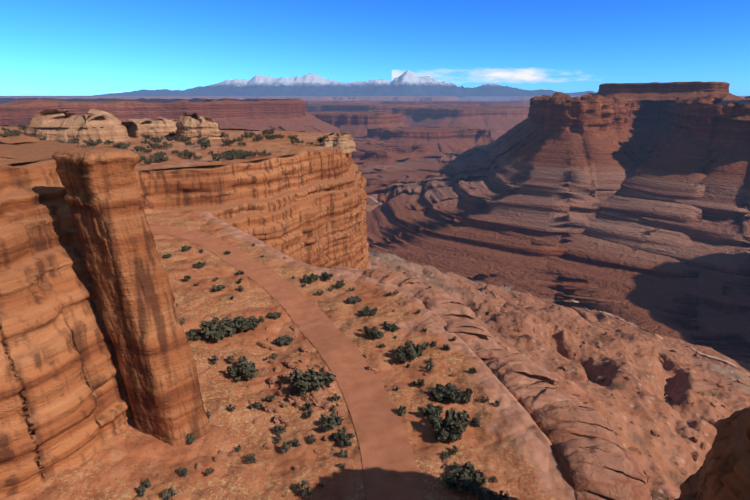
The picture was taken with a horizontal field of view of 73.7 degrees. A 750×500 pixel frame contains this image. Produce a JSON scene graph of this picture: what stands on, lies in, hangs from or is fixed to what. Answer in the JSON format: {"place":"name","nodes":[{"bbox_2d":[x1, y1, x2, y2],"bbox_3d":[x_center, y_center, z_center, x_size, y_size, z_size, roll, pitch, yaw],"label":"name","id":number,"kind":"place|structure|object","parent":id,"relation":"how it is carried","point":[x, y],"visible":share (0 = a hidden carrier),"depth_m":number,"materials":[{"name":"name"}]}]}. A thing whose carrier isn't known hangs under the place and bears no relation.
{"place":"outdoors","nodes":[
{"label":"outdoors","id":0,"kind":"place"},
{"bbox_2d":[0,140,81,165],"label":"wall top","id":1,"kind":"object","parent":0,"point":[45,148],"depth_m":82.37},
{"bbox_2d":[150,226,424,499],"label":"dirt road","id":2,"kind":"structure","parent":0,"point":[390,470],"depth_m":84.36,"materials":[{"name":"soil"}]},
{"bbox_2d":[92,70,596,97],"bbox_3d":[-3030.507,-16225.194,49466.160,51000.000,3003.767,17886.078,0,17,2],"label":"la sal mountains","id":3,"kind":"structure","parent":0,"point":[408,83],"depth_m":47023.28,"materials":[{"name":"stone"}]},
{"bbox_2d":[0,96,749,499],"bbox_3d":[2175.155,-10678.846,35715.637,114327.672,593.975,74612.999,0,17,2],"label":"ground","id":4,"kind":"structure","parent":0,"point":[508,444],"depth_m":103.00,"materials":[{"name":"stone"}]},
{"bbox_2d":[0,136,179,498],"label":"wall","id":5,"kind":"structure","parent":4,"relation":"on","point":[64,403],"depth_m":61.11,"materials":[{"name":"stone"}]},
{"bbox_2d":[51,147,210,445],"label":"tower","id":6,"kind":"structure","parent":4,"relation":"on","point":[104,200],"depth_m":63.67,"materials":[{"name":"orange stone"}]},
{"bbox_2d":[137,485,145,497],"bbox_3d":[-27.902,28.801,59.860,1.056,1.258,1.442,-9,19,-28],"label":"shrub","id":7,"kind":"object","parent":4,"relation":"on","point":[142,491],"visible":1,"depth_m":59.74,"materials":[{"name":"green plant"}]},
{"bbox_2d":[143,478,150,487],"bbox_3d":[-27.985,28.581,61.336,1.026,1.222,1.401,-8,19,-23],"label":"shrub","id":8,"kind":"object","parent":4,"relation":"on","point":[147,483],"visible":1,"depth_m":61.11,"materials":[{"name":"green plant"}]},
{"bbox_2d":[163,486,175,498],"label":"shrub","id":9,"kind":"object","parent":4,"relation":"on","point":[166,494],"visible":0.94,"depth_m":59.90,"materials":[{"name":"green plant"}]},
{"bbox_2d":[177,467,187,476],"bbox_3d":[-24.387,28.185,63.657,1.449,1.264,1.061,12,20,33],"label":"shrub","id":10,"kind":"object","parent":4,"relation":"on","point":[182,472],"visible":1,"depth_m":63.56,"materials":[{"name":"green plant"}]},
{"bbox_2d":[181,245,191,251],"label":"shrub","id":11,"kind":"object","parent":4,"relation":"on","point":[185,248],"visible":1,"depth_m":141.18,"materials":[{"name":"green plant"}]},
{"bbox_2d":[4,125,369,269],"bbox_3d":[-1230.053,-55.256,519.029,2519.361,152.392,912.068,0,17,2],"label":"promontory","id":12,"kind":"structure","parent":4,"relation":"on","point":[307,206],"depth_m":211.07,"materials":[{"name":"orange stone"}]},
{"bbox_2d":[0,126,339,170],"bbox_3d":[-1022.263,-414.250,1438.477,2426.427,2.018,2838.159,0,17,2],"label":"mesa top","id":13,"kind":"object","parent":12,"relation":"attached to","point":[277,147],"visible":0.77,"depth_m":255.31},
{"bbox_2d":[24,109,129,144],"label":"dome","id":14,"kind":"structure","parent":13,"relation":"on","point":[52,125],"depth_m":280.88,"materials":[{"name":"stone"}]},
{"bbox_2d":[113,141,130,147],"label":"shrub","id":15,"kind":"object","parent":13,"relation":"on","point":[120,144],"visible":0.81,"depth_m":245.51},
{"bbox_2d":[141,156,154,164],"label":"shrub","id":16,"kind":"object","parent":13,"relation":"on","point":[147,161],"visible":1,"depth_m":189.27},
{"bbox_2d":[121,117,177,138],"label":"dome","id":17,"kind":"structure","parent":13,"relation":"on","point":[145,126],"depth_m":314.00,"materials":[{"name":"stone"}]},
{"bbox_2d":[154,156,166,162],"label":"shrub","id":18,"kind":"object","parent":13,"relation":"on","point":[161,158],"visible":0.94,"depth_m":194.38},
{"bbox_2d":[158,141,172,149],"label":"mesa juniper","id":19,"kind":"object","parent":13,"relation":"on","point":[165,143],"visible":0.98,"depth_m":244.38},
{"bbox_2d":[183,151,195,158],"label":"shrub","id":20,"kind":"object","parent":13,"relation":"on","point":[190,154],"visible":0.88,"depth_m":208.99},
{"bbox_2d":[176,112,221,139],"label":"dome","id":21,"kind":"structure","parent":13,"relation":"on","point":[194,126],"depth_m":296.66,"materials":[{"name":"stone"}]},
{"bbox_2d":[208,150,225,160],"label":"mesa juniper","id":22,"kind":"object","parent":13,"relation":"on","point":[215,156],"visible":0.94,"depth_m":199.46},
{"bbox_2d":[224,138,236,145],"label":"shrub","id":23,"kind":"object","parent":13,"relation":"on","point":[232,141],"visible":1,"depth_m":259.04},
{"bbox_2d":[237,150,252,158],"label":"mesa juniper","id":24,"kind":"object","parent":13,"relation":"on","point":[243,152],"visible":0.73,"depth_m":206.07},
{"bbox_2d":[256,149,271,155],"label":"shrub","id":25,"kind":"object","parent":13,"relation":"on","point":[264,153],"visible":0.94,"depth_m":206.60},
{"bbox_2d":[289,137,303,144],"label":"shrub","id":26,"kind":"object","parent":13,"relation":"on","point":[296,140],"visible":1,"depth_m":264.91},
{"bbox_2d":[321,133,356,153],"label":"rock outcrop","id":27,"kind":"object","parent":13,"relation":"on","point":[345,142],"visible":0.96,"depth_m":257.15,"materials":[{"name":"stone"}]},
{"bbox_2d":[186,433,195,443],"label":"shrub","id":28,"kind":"object","parent":4,"relation":"on","point":[191,436],"visible":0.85,"depth_m":69.19,"materials":[{"name":"green plant"}]},
{"bbox_2d":[185,329,202,339],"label":"shrub","id":29,"kind":"object","parent":4,"relation":"on","point":[190,334],"visible":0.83,"depth_m":94.67,"materials":[{"name":"green plant"}]},
{"bbox_2d":[193,261,205,267],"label":"shrub","id":30,"kind":"object","parent":4,"relation":"on","point":[199,265],"visible":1,"depth_m":131.65,"materials":[{"name":"green plant"}]},
{"bbox_2d":[0,98,411,165],"bbox_3d":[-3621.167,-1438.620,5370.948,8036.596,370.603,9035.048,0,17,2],"label":"mesa","id":31,"kind":"structure","parent":4,"relation":"on","point":[268,114],"depth_m":3109.50,"materials":[{"name":"stone"}]},
{"bbox_2d":[199,317,229,340],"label":"juniper","id":32,"kind":"object","parent":4,"relation":"on","point":[212,329],"visible":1,"depth_m":95.63,"materials":[{"name":"green plant"}]},
{"bbox_2d":[211,354,218,364],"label":"shrub","id":33,"kind":"object","parent":4,"relation":"on","point":[214,359],"visible":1,"depth_m":88.20,"materials":[{"name":"green plant"}]},
{"bbox_2d":[212,285,225,291],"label":"shrub","id":34,"kind":"object","parent":4,"relation":"on","point":[217,288],"visible":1,"depth_m":117.48,"materials":[{"name":"green plant"}]},
{"bbox_2d":[227,450,237,456],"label":"boulder","id":35,"kind":"object","parent":4,"relation":"on","point":[232,453],"visible":0.88,"depth_m":68.06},
{"bbox_2d":[218,316,248,335],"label":"juniper","id":36,"kind":"object","parent":4,"relation":"on","point":[236,323],"visible":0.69,"depth_m":99.34,"materials":[{"name":"green plant"}]},
{"bbox_2d":[226,356,258,379],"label":"juniper","id":37,"kind":"object","parent":4,"relation":"on","point":[246,369],"visible":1,"depth_m":84.43,"materials":[{"name":"green plant"}]},
{"bbox_2d":[230,316,259,329],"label":"juniper","id":38,"kind":"object","parent":4,"relation":"on","point":[252,322],"visible":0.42,"depth_m":102.17,"materials":[{"name":"green plant"}]},
{"bbox_2d":[247,453,256,462],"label":"shrub","id":39,"kind":"object","parent":4,"relation":"on","point":[250,457],"visible":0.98,"depth_m":66.54,"materials":[{"name":"green plant"}]},
{"bbox_2d":[257,367,268,376],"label":"boulder","id":40,"kind":"object","parent":4,"relation":"on","point":[263,371],"visible":0.81,"depth_m":86.69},
{"bbox_2d":[257,341,268,347],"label":"boulder","id":41,"kind":"object","parent":4,"relation":"on","point":[262,344],"visible":0.85,"depth_m":96.21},
{"bbox_2d":[264,405,277,412],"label":"boulder","id":42,"kind":"object","parent":4,"relation":"on","point":[268,408],"visible":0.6,"depth_m":77.64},
{"bbox_2d":[265,312,281,318],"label":"shrub","id":43,"kind":"object","parent":4,"relation":"on","point":[273,315],"visible":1,"depth_m":108.54,"materials":[{"name":"green plant"}]},
{"bbox_2d":[269,375,279,385],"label":"boulder","id":44,"kind":"object","parent":4,"relation":"on","point":[273,380],"visible":0.79,"depth_m":84.54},
{"bbox_2d":[274,414,280,424],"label":"boulder","id":45,"kind":"object","parent":4,"relation":"on","point":[276,421],"visible":0.48,"depth_m":74.88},
{"bbox_2d":[274,425,285,433],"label":"shrub","id":46,"kind":"object","parent":4,"relation":"on","point":[278,429],"visible":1,"depth_m":72.49,"materials":[{"name":"green plant"}]},
{"bbox_2d":[274,334,292,345],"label":"shrub","id":47,"kind":"object","parent":4,"relation":"on","point":[283,340],"visible":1,"depth_m":98.26,"materials":[{"name":"green plant"}]},
{"bbox_2d":[278,415,289,423],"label":"boulder","id":48,"kind":"object","parent":4,"relation":"on","point":[283,419],"visible":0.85,"depth_m":74.90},
{"bbox_2d":[278,390,291,396],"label":"boulder","id":49,"kind":"object","parent":4,"relation":"on","point":[281,393],"visible":0.81,"depth_m":81.13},
{"bbox_2d":[281,376,290,385],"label":"boulder","id":50,"kind":"object","parent":4,"relation":"on","point":[287,379],"visible":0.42,"depth_m":84.19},
{"bbox_2d":[281,442,291,452],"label":"shrub","id":51,"kind":"object","parent":4,"relation":"on","point":[285,445],"visible":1,"depth_m":68.60,"materials":[{"name":"green plant"}]},
{"bbox_2d":[280,383,294,391],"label":"boulder","id":52,"kind":"object","parent":4,"relation":"on","point":[288,386],"visible":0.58,"depth_m":82.58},
{"bbox_2d":[284,359,292,367],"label":"boulder","id":53,"kind":"object","parent":4,"relation":"on","point":[287,363],"visible":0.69,"depth_m":90.08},
{"bbox_2d":[287,332,298,338],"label":"boulder","id":54,"kind":"object","parent":4,"relation":"on","point":[294,335],"visible":0.65,"depth_m":101.06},
{"bbox_2d":[287,395,300,402],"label":"boulder","id":55,"kind":"object","parent":4,"relation":"on","point":[292,398],"visible":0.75,"depth_m":79.52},
{"bbox_2d":[290,438,300,446],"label":"shrub","id":56,"kind":"object","parent":4,"relation":"on","point":[295,442],"visible":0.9,"depth_m":69.68,"materials":[{"name":"green plant"}]},
{"bbox_2d":[291,323,300,330],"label":"boulder","id":57,"kind":"object","parent":4,"relation":"on","point":[295,327],"visible":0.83,"depth_m":105.58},
{"bbox_2d":[295,400,305,407],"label":"boulder","id":58,"kind":"object","parent":4,"relation":"on","point":[299,403],"visible":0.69,"depth_m":78.46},
{"bbox_2d":[296,480,310,496],"bbox_3d":[-8.740,29.454,61.379,1.649,1.547,2.281,-7,18,-22],"label":"shrub","id":59,"kind":"object","parent":4,"relation":"on","point":[301,490],"visible":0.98,"depth_m":61.32,"materials":[{"name":"green plant"}]},
{"bbox_2d":[302,273,317,283],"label":"shrub","id":60,"kind":"object","parent":4,"relation":"on","point":[310,278],"visible":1,"depth_m":129.93,"materials":[{"name":"green plant"}]},
{"bbox_2d":[308,434,315,443],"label":"shrub","id":61,"kind":"object","parent":4,"relation":"on","point":[311,440],"visible":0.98,"depth_m":70.68,"materials":[{"name":"green plant"}]},
{"bbox_2d":[289,367,335,394],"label":"juniper","id":62,"kind":"object","parent":4,"relation":"on","point":[310,380],"visible":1,"depth_m":80.98,"materials":[{"name":"green plant"}]},
{"bbox_2d":[314,400,322,406],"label":"boulder","id":63,"kind":"object","parent":4,"relation":"on","point":[318,403],"visible":0.9,"depth_m":78.58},
{"bbox_2d":[310,389,329,401],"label":"boulder","id":64,"kind":"object","parent":4,"relation":"on","point":[319,394],"visible":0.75,"depth_m":80.29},
{"bbox_2d":[321,401,331,409],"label":"boulder","id":65,"kind":"object","parent":4,"relation":"on","point":[325,405],"visible":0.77,"depth_m":78.16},
{"bbox_2d":[321,272,332,279],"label":"shrub","id":66,"kind":"object","parent":4,"relation":"on","point":[325,275],"visible":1,"depth_m":132.14,"materials":[{"name":"green plant"}]},
{"bbox_2d":[322,411,333,418],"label":"boulder","id":67,"kind":"object","parent":4,"relation":"on","point":[324,414],"visible":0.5,"depth_m":75.92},
{"bbox_2d":[320,412,342,430],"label":"juniper","id":68,"kind":"object","parent":4,"relation":"on","point":[333,421],"visible":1,"depth_m":73.06,"materials":[{"name":"green plant"}]},
{"bbox_2d":[331,393,340,401],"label":"shrub","id":69,"kind":"object","parent":4,"relation":"on","point":[335,397],"visible":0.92,"depth_m":79.56,"materials":[{"name":"green plant"}]},
{"bbox_2d":[332,406,343,416],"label":"boulder","id":70,"kind":"object","parent":4,"relation":"on","point":[338,410],"visible":0.83,"depth_m":76.58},
{"bbox_2d":[336,280,344,287],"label":"shrub","id":71,"kind":"object","parent":4,"relation":"on","point":[340,284],"visible":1,"depth_m":127.31,"materials":[{"name":"green plant"}]},
{"bbox_2d":[333,431,353,446],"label":"shrub","id":72,"kind":"object","parent":4,"relation":"on","point":[341,437],"visible":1,"depth_m":70.36,"materials":[{"name":"green plant"}]},
{"bbox_2d":[339,449,348,457],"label":"shrub","id":73,"kind":"object","parent":4,"relation":"on","point":[345,452],"visible":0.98,"depth_m":67.50,"materials":[{"name":"green plant"}]},
{"bbox_2d":[306,101,382,103],"bbox_3d":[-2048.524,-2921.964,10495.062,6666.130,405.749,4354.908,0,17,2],"label":"mesa","id":74,"kind":"structure","parent":4,"relation":"on","point":[325,102],"depth_m":9783.78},
{"bbox_2d":[347,296,361,303],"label":"shrub","id":75,"kind":"object","parent":4,"relation":"on","point":[352,299],"visible":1,"depth_m":118.28,"materials":[{"name":"green plant"}]},
{"bbox_2d":[306,111,408,136],"bbox_3d":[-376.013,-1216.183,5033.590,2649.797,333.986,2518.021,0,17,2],"label":"mesa","id":76,"kind":"structure","parent":4,"relation":"on","point":[348,122],"depth_m":4529.65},
{"bbox_2d":[308,111,390,114],"bbox_3d":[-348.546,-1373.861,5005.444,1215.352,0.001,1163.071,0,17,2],"label":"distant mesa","id":77,"kind":"structure","parent":76,"relation":"on","point":[344,112],"depth_m":5091.31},
{"bbox_2d":[361,306,377,315],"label":"shrub","id":78,"kind":"object","parent":4,"relation":"on","point":[365,310],"visible":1,"depth_m":111.04,"materials":[{"name":"green plant"}]},
{"bbox_2d":[367,365,377,370],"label":"boulder","id":79,"kind":"object","parent":4,"relation":"on","point":[371,367],"visible":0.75,"depth_m":89.36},
{"bbox_2d":[363,326,383,338],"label":"shrub","id":80,"kind":"object","parent":4,"relation":"on","point":[373,332],"visible":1,"depth_m":100.20,"materials":[{"name":"green plant"}]},
{"bbox_2d":[385,323,398,331],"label":"shrub","id":81,"kind":"object","parent":4,"relation":"on","point":[393,327],"visible":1,"depth_m":104.33,"materials":[{"name":"green plant"}]},
{"bbox_2d":[398,405,406,415],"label":"shrub","id":82,"kind":"object","parent":4,"relation":"on","point":[401,408],"visible":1,"depth_m":76.37,"materials":[{"name":"green plant"}]},
{"bbox_2d":[395,340,424,362],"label":"juniper","id":83,"kind":"object","parent":4,"relation":"on","point":[410,352],"visible":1,"depth_m":91.62,"materials":[{"name":"green plant"}]},
{"bbox_2d":[413,379,423,386],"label":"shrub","id":84,"kind":"object","parent":4,"relation":"on","point":[419,382],"visible":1,"depth_m":84.03,"materials":[{"name":"green plant"}]},
{"bbox_2d":[425,363,433,371],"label":"shrub","id":85,"kind":"object","parent":4,"relation":"on","point":[430,366],"visible":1,"depth_m":89.03,"materials":[{"name":"green plant"}]},
{"bbox_2d":[420,403,442,416],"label":"shrub","id":86,"kind":"object","parent":4,"relation":"on","point":[430,410],"visible":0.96,"depth_m":75.37,"materials":[{"name":"green plant"}]},
{"bbox_2d":[428,382,458,401],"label":"juniper","id":87,"kind":"object","parent":4,"relation":"on","point":[441,394],"visible":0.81,"depth_m":80.89,"materials":[{"name":"green plant"}]},
{"bbox_2d":[428,408,469,441],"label":"juniper","id":88,"kind":"object","parent":4,"relation":"on","point":[453,428],"visible":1,"depth_m":71.01,"materials":[{"name":"green plant"}]},
{"bbox_2d":[383,101,529,106],"bbox_3d":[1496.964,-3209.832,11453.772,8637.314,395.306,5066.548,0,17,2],"label":"mesa","id":89,"kind":"structure","parent":4,"relation":"on","point":[505,104],"depth_m":10206.39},
{"bbox_2d":[447,384,473,403],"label":"juniper","id":90,"kind":"object","parent":4,"relation":"on","point":[460,395],"visible":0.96,"depth_m":79.57,"materials":[{"name":"green plant"}]},
{"bbox_2d":[444,461,482,495],"bbox_3d":[11.248,28.645,63.139,4.777,2.231,5.893,4,18,14],"label":"juniper","id":91,"kind":"object","parent":4,"relation":"on","point":[466,479],"visible":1,"depth_m":62.50,"materials":[{"name":"green plant"}]},
{"bbox_2d":[472,417,481,426],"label":"shrub","id":92,"kind":"object","parent":4,"relation":"on","point":[475,421],"visible":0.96,"depth_m":74.36,"materials":[{"name":"green plant"}]},
{"bbox_2d":[478,475,486,485],"bbox_3d":[13.524,29.050,62.883,1.127,1.325,1.615,9,19,28],"label":"shrub","id":93,"kind":"object","parent":4,"relation":"on","point":[484,479],"visible":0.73,"depth_m":62.71,"materials":[{"name":"green plant"}]},
{"bbox_2d":[477,488,502,499],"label":"juniper","id":94,"kind":"object","parent":4,"relation":"on","point":[487,495],"visible":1,"depth_m":59.68,"materials":[{"name":"green plant"}]},
{"bbox_2d":[335,266,651,499],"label":"rock ledge","id":95,"kind":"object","parent":4,"relation":"on","point":[595,460],"visible":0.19,"depth_m":76.67,"materials":[{"name":"stone"}]},
{"bbox_2d":[498,490,508,498],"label":"shrub","id":96,"kind":"object","parent":4,"relation":"on","point":[504,495],"visible":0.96,"depth_m":61.08,"materials":[{"name":"green plant"}]},
{"bbox_2d":[629,447,641,454],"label":"rock","id":97,"kind":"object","parent":4,"relation":"on","point":[635,449],"depth_m":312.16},
{"bbox_2d":[691,452,698,460],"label":"rock","id":98,"kind":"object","parent":4,"relation":"on","point":[695,455],"depth_m":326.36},
{"bbox_2d":[674,406,749,499],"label":"rock outcrop","id":99,"kind":"object","parent":4,"relation":"on","point":[722,472],"visible":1,"depth_m":36.41,"materials":[{"name":"orange stone"}]},
{"bbox_2d":[0,0,749,95],"label":"sky","id":100,"kind":"structure","parent":0,"point":[48,47],"materials":[{"name":"blue"}]},
{"bbox_2d":[351,142,434,164],"bbox_3d":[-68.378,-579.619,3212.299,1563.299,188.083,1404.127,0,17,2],"label":"mesa","id":101,"kind":"structure","parent":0,"point":[381,155],"depth_m":3096.69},
{"bbox_2d":[355,143,422,150],"bbox_3d":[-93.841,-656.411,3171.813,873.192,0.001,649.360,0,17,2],"label":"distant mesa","id":102,"kind":"structure","parent":101,"relation":"on","point":[367,145],"depth_m":3239.00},
{"bbox_2d":[306,103,479,112],"bbox_3d":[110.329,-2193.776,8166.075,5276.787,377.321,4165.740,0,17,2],"label":"mesa","id":103,"kind":"structure","parent":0,"point":[386,108],"depth_m":7572.20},
{"bbox_2d":[327,103,449,104],"bbox_3d":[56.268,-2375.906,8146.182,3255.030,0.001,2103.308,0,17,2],"label":"mesa top","id":104,"kind":"object","parent":103,"relation":"on","point":[388,103],"visible":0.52,"depth_m":7782.08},
{"bbox_2d":[357,126,495,152],"bbox_3d":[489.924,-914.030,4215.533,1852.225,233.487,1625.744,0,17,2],"label":"mesa","id":105,"kind":"structure","parent":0,"point":[442,140],"depth_m":3875.89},
{"bbox_2d":[382,126,478,130],"bbox_3d":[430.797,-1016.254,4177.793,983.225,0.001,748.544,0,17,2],"label":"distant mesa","id":106,"kind":"structure","parent":105,"relation":"on","point":[442,127],"depth_m":4161.08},
{"bbox_2d":[386,101,512,101],"bbox_3d":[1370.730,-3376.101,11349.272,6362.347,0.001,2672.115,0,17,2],"label":"mesa top","id":107,"kind":"object","parent":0,"point":[453,101],"visible":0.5,"depth_m":10735.14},
{"bbox_2d":[392,106,529,139],"bbox_3d":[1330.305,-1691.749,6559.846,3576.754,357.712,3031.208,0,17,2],"label":"mesa","id":108,"kind":"structure","parent":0,"point":[501,121],"depth_m":5924.02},
{"bbox_2d":[397,107,516,108],"bbox_3d":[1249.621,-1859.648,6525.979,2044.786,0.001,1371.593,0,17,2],"label":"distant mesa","id":109,"kind":"structure","parent":108,"relation":"on","point":[470,107],"depth_m":6538.51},
{"bbox_2d":[364,92,749,363],"bbox_3d":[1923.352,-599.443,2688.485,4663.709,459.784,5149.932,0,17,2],"label":"butte","id":110,"kind":"object","parent":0,"point":[633,211],"visible":0.96,"depth_m":1385.06,"materials":[{"name":"stone"}]},
{"bbox_2d":[362,173,427,185],"bbox_3d":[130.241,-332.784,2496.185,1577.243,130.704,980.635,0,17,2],"label":"bench","id":111,"kind":"object","parent":110,"relation":"on","point":[394,179],"visible":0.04,"depth_m":2269.37,"materials":[{"name":"stone"}]},
{"bbox_2d":[367,172,432,178],"bbox_3d":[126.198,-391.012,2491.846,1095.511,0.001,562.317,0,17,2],"label":"bench top","id":112,"kind":"object","parent":111,"relation":"attached to","point":[399,173],"visible":0.1,"depth_m":2427.95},
{"bbox_2d":[359,158,452,173],"bbox_3d":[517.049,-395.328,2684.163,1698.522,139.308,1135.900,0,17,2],"label":"bench","id":113,"kind":"object","parent":110,"relation":"on","point":[384,168],"visible":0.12,"depth_m":2499.54,"materials":[{"name":"stone"}]},
{"bbox_2d":[387,158,453,171],"bbox_3d":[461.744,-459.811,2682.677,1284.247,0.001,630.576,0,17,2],"label":"bench top","id":114,"kind":"object","parent":113,"relation":"attached to","point":[436,165],"visible":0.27,"depth_m":2635.59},
{"bbox_2d":[571,98,749,100],"bbox_3d":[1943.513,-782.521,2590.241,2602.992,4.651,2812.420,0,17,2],"label":"butte top","id":115,"kind":"object","parent":110,"relation":"attached to","point":[723,100],"visible":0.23,"depth_m":1646.79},
{"bbox_2d":[595,81,749,100],"bbox_3d":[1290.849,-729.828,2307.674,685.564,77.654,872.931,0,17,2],"label":"butte cap","id":116,"kind":"object","parent":115,"relation":"on","point":[654,91],"visible":0.81,"depth_m":2050.09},
{"bbox_2d":[721,114,749,120],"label":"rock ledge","id":117,"kind":"object","parent":110,"relation":"on","point":[746,117],"visible":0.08,"depth_m":1367.99,"materials":[{"name":"stone"}]},
{"bbox_2d":[368,196,749,375],"bbox_3d":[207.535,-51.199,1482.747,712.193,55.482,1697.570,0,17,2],"label":"canyon floor","id":118,"kind":"structure","parent":0,"point":[714,357],"depth_m":811.78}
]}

